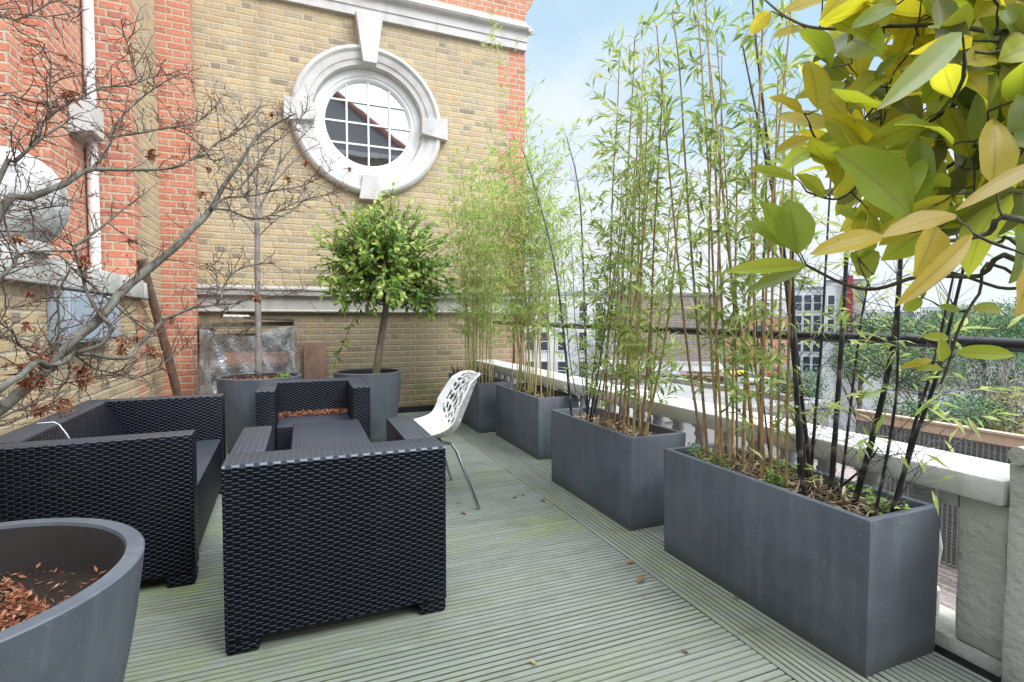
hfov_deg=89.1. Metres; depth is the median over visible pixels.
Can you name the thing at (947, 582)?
neighbour roof
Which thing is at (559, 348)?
window
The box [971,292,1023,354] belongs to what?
garden tree
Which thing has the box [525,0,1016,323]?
sky
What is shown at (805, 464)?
bamboo
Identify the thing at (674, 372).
grey plant room
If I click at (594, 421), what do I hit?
straw litter
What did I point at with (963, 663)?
roof gutter
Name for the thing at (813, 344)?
window
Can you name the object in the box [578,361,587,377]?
window
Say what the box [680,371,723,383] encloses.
brown plant room
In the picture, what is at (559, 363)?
window
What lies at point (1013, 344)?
metal railing
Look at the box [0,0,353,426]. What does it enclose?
maple tree
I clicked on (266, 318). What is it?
loose board
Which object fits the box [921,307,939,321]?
distant block
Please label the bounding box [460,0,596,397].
bamboo
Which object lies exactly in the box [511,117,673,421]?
bamboo
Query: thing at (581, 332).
window
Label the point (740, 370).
parked car
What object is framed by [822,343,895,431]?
garden tree
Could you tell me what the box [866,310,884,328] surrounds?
distant block
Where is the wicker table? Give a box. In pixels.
[291,419,370,448]
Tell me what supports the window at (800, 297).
in the glazed building at (815, 306)
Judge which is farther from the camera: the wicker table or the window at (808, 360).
the window at (808, 360)
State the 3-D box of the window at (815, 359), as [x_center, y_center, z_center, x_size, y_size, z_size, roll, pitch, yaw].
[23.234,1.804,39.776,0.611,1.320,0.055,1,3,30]
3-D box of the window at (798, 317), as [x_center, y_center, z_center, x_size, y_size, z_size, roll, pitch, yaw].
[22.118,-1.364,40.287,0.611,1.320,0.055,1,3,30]
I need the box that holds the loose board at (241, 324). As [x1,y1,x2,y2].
[211,322,293,326]
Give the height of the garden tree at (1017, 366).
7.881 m
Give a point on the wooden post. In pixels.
(169, 363)
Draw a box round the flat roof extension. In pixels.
[556,377,832,456]
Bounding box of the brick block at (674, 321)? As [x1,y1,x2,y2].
[617,293,723,363]
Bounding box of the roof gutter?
[934,645,1000,681]
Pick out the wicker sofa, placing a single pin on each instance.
(148, 469)
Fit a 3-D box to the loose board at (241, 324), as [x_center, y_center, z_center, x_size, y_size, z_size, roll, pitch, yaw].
[-2.980,-0.193,6.021,0.850,0.045,0.200,-2,3,-24]
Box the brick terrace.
[725,316,787,364]
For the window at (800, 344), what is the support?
in the glazed building at (815, 306)
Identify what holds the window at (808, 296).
in the glazed building at (815, 306)
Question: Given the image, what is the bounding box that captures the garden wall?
[0,246,148,435]
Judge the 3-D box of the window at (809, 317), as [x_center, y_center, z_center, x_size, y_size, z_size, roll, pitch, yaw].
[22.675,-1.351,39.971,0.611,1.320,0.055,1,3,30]
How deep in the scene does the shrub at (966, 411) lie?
8.97 m
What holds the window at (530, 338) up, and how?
in the white building at (559, 363)
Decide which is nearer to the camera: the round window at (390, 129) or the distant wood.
the round window at (390, 129)
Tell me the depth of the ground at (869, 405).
63.37 m
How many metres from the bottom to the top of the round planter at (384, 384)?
0.704 m
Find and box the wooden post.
[137,258,182,395]
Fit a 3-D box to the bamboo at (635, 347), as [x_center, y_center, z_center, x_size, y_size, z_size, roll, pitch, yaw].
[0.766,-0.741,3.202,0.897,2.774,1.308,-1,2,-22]
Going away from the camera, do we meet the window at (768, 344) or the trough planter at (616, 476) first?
the trough planter at (616, 476)
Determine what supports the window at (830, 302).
in the white building at (833, 292)
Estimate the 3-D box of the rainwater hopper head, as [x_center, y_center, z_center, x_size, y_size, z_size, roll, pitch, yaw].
[-3.660,-1.886,4.475,0.165,0.316,0.290,-1,2,-22]
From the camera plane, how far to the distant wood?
34.65 m
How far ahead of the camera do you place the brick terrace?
99.19 m
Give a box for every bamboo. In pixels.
[423,138,541,382]
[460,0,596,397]
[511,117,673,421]
[560,0,716,436]
[628,0,838,489]
[696,0,1023,515]
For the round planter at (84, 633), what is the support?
on the deck
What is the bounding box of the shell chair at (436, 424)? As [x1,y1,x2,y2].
[414,370,480,509]
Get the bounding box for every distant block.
[756,299,786,315]
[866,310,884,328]
[885,312,913,320]
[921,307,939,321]
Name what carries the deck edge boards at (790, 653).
on the terrace slab
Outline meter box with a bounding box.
[46,291,119,343]
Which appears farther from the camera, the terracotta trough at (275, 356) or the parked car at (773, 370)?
the parked car at (773, 370)
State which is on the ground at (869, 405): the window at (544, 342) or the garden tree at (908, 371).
the garden tree at (908, 371)
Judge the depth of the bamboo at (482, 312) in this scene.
5.97 m
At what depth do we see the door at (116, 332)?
3.89 m
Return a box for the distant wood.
[829,310,1018,368]
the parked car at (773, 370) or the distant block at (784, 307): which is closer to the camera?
the parked car at (773, 370)
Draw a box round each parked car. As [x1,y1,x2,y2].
[728,366,743,376]
[742,372,769,382]
[764,366,785,377]
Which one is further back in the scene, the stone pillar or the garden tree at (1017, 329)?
the garden tree at (1017, 329)
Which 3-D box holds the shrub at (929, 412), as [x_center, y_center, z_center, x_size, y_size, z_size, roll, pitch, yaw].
[7.581,1.602,9.600,1.147,1.007,1.140,-1,2,-22]
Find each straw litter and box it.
[512,384,560,397]
[574,409,664,436]
[691,442,901,516]
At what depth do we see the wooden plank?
6.46 m
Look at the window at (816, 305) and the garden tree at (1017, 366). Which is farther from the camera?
the window at (816, 305)
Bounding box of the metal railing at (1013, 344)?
[493,321,1023,421]
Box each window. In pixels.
[283,10,447,201]
[525,331,533,350]
[541,331,549,350]
[541,360,546,369]
[557,302,566,321]
[557,331,566,350]
[557,361,565,373]
[578,302,587,321]
[578,331,587,350]
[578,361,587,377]
[594,302,603,320]
[594,331,603,351]
[767,342,773,352]
[795,294,802,311]
[795,315,801,330]
[798,340,801,350]
[802,341,810,352]
[802,356,810,372]
[803,294,812,311]
[803,315,811,330]
[811,356,818,372]
[812,315,821,331]
[812,341,819,352]
[813,294,821,310]
[826,319,834,331]
[827,294,835,315]
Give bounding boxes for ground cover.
[273,372,290,377]
[685,442,913,514]
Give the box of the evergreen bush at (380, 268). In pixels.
[305,182,461,373]
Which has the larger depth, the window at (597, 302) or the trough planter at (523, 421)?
the window at (597, 302)
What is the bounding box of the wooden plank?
[303,343,325,378]
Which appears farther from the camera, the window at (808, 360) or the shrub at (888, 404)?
the window at (808, 360)
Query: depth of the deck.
2.09 m
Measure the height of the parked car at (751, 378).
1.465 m
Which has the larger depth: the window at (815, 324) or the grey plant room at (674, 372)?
the window at (815, 324)
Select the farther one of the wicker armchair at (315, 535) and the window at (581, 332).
the window at (581, 332)
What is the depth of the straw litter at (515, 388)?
5.09 m
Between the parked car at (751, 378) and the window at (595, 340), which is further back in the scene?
the parked car at (751, 378)
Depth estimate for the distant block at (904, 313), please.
169.04 m
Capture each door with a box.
[71,294,98,338]
[98,298,119,337]
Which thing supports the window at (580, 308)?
in the white building at (559, 363)
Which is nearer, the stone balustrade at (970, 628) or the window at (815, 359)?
the stone balustrade at (970, 628)
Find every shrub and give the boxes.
[867,392,919,416]
[875,333,1023,430]
[896,401,955,423]
[904,391,1021,432]
[972,386,1023,434]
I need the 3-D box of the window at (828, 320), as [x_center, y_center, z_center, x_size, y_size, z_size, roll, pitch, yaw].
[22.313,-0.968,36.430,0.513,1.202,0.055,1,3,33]
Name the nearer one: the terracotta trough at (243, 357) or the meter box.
the meter box
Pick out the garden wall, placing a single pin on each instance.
(126, 388)
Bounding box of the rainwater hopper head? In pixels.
[68,96,103,143]
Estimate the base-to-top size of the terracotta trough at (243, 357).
0.134 m
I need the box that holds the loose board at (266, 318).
[243,316,293,321]
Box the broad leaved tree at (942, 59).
[725,0,1023,383]
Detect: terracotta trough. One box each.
[224,351,264,364]
[262,350,297,363]
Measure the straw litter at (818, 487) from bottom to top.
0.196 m
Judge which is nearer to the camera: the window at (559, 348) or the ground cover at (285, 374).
the ground cover at (285, 374)
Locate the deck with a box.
[123,411,795,681]
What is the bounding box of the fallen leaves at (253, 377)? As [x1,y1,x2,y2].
[226,374,292,379]
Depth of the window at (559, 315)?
33.93 m
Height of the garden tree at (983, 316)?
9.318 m
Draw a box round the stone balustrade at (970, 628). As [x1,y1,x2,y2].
[475,359,1009,678]
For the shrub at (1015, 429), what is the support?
on the neighbour roof
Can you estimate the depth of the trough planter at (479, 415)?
5.72 m
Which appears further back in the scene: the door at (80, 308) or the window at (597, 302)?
the window at (597, 302)
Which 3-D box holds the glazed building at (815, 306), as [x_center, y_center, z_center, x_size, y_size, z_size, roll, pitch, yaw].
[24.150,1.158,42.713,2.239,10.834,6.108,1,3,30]
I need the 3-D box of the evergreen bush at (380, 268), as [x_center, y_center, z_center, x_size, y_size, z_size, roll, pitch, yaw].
[-1.289,-0.578,5.384,1.576,1.992,1.410,-1,2,-22]
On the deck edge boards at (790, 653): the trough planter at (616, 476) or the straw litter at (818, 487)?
the trough planter at (616, 476)
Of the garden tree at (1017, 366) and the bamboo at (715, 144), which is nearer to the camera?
the bamboo at (715, 144)
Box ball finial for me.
[0,145,69,255]
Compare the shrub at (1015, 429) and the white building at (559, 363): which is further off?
the white building at (559, 363)
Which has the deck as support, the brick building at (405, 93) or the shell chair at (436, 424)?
the shell chair at (436, 424)
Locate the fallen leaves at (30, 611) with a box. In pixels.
[0,562,106,629]
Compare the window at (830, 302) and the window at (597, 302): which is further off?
the window at (830, 302)
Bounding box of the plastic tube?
[223,314,248,317]
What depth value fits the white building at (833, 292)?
36.22 m
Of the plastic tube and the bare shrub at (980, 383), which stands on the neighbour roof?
the bare shrub at (980, 383)
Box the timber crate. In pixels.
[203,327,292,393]
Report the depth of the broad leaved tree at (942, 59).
0.71 m
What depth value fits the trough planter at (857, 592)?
1.97 m
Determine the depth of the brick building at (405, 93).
6.30 m
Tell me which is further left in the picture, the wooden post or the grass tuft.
the wooden post
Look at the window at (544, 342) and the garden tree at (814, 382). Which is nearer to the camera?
the garden tree at (814, 382)
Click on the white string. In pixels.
(57, 423)
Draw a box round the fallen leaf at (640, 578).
[637,576,644,582]
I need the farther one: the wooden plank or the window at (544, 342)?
the window at (544, 342)
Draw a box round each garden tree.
[773,362,829,398]
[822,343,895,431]
[870,322,973,403]
[916,301,1023,409]
[940,332,1023,431]
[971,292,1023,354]
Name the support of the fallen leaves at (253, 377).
in the round planter at (240, 415)
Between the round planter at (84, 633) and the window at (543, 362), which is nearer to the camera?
the round planter at (84, 633)
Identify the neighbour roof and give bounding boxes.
[773,454,957,609]
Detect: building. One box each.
[0,0,532,412]
[525,292,609,378]
[595,360,731,384]
[790,286,822,397]
[823,275,866,432]
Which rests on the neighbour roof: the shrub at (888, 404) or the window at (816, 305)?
the shrub at (888, 404)
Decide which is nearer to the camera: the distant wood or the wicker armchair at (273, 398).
the wicker armchair at (273, 398)
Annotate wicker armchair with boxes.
[221,416,445,654]
[255,377,370,450]
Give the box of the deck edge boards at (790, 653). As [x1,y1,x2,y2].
[427,410,991,681]
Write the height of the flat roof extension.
6.679 m
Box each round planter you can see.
[0,518,144,681]
[216,372,301,453]
[333,368,401,442]
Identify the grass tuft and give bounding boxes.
[449,364,463,373]
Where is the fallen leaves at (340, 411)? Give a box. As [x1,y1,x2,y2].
[278,407,347,418]
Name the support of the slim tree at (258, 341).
in the round planter at (240, 415)
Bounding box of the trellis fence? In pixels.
[855,409,1023,567]
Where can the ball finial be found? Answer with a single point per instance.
(11, 174)
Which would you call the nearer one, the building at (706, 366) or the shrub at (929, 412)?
the shrub at (929, 412)
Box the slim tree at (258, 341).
[188,75,352,376]
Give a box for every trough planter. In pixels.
[448,372,512,432]
[496,383,578,459]
[551,407,685,530]
[664,442,940,676]
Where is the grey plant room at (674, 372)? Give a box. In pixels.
[659,370,679,377]
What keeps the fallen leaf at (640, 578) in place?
on the deck
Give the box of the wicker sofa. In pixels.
[0,393,225,587]
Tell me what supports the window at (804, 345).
in the glazed building at (815, 306)
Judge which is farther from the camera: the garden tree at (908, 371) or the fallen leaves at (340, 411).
the garden tree at (908, 371)
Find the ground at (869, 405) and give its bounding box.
[609,324,1023,432]
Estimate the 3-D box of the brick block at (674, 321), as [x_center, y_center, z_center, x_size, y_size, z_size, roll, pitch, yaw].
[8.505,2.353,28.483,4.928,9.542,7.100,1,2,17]
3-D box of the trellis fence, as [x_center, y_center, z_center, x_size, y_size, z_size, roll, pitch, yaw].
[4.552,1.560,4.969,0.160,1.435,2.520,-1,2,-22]
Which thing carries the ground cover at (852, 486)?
in the trough planter at (857, 592)
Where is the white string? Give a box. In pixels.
[37,421,69,438]
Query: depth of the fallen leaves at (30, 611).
1.35 m
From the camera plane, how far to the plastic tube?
5.88 m
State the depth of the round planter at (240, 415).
4.60 m
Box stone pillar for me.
[1001,446,1023,681]

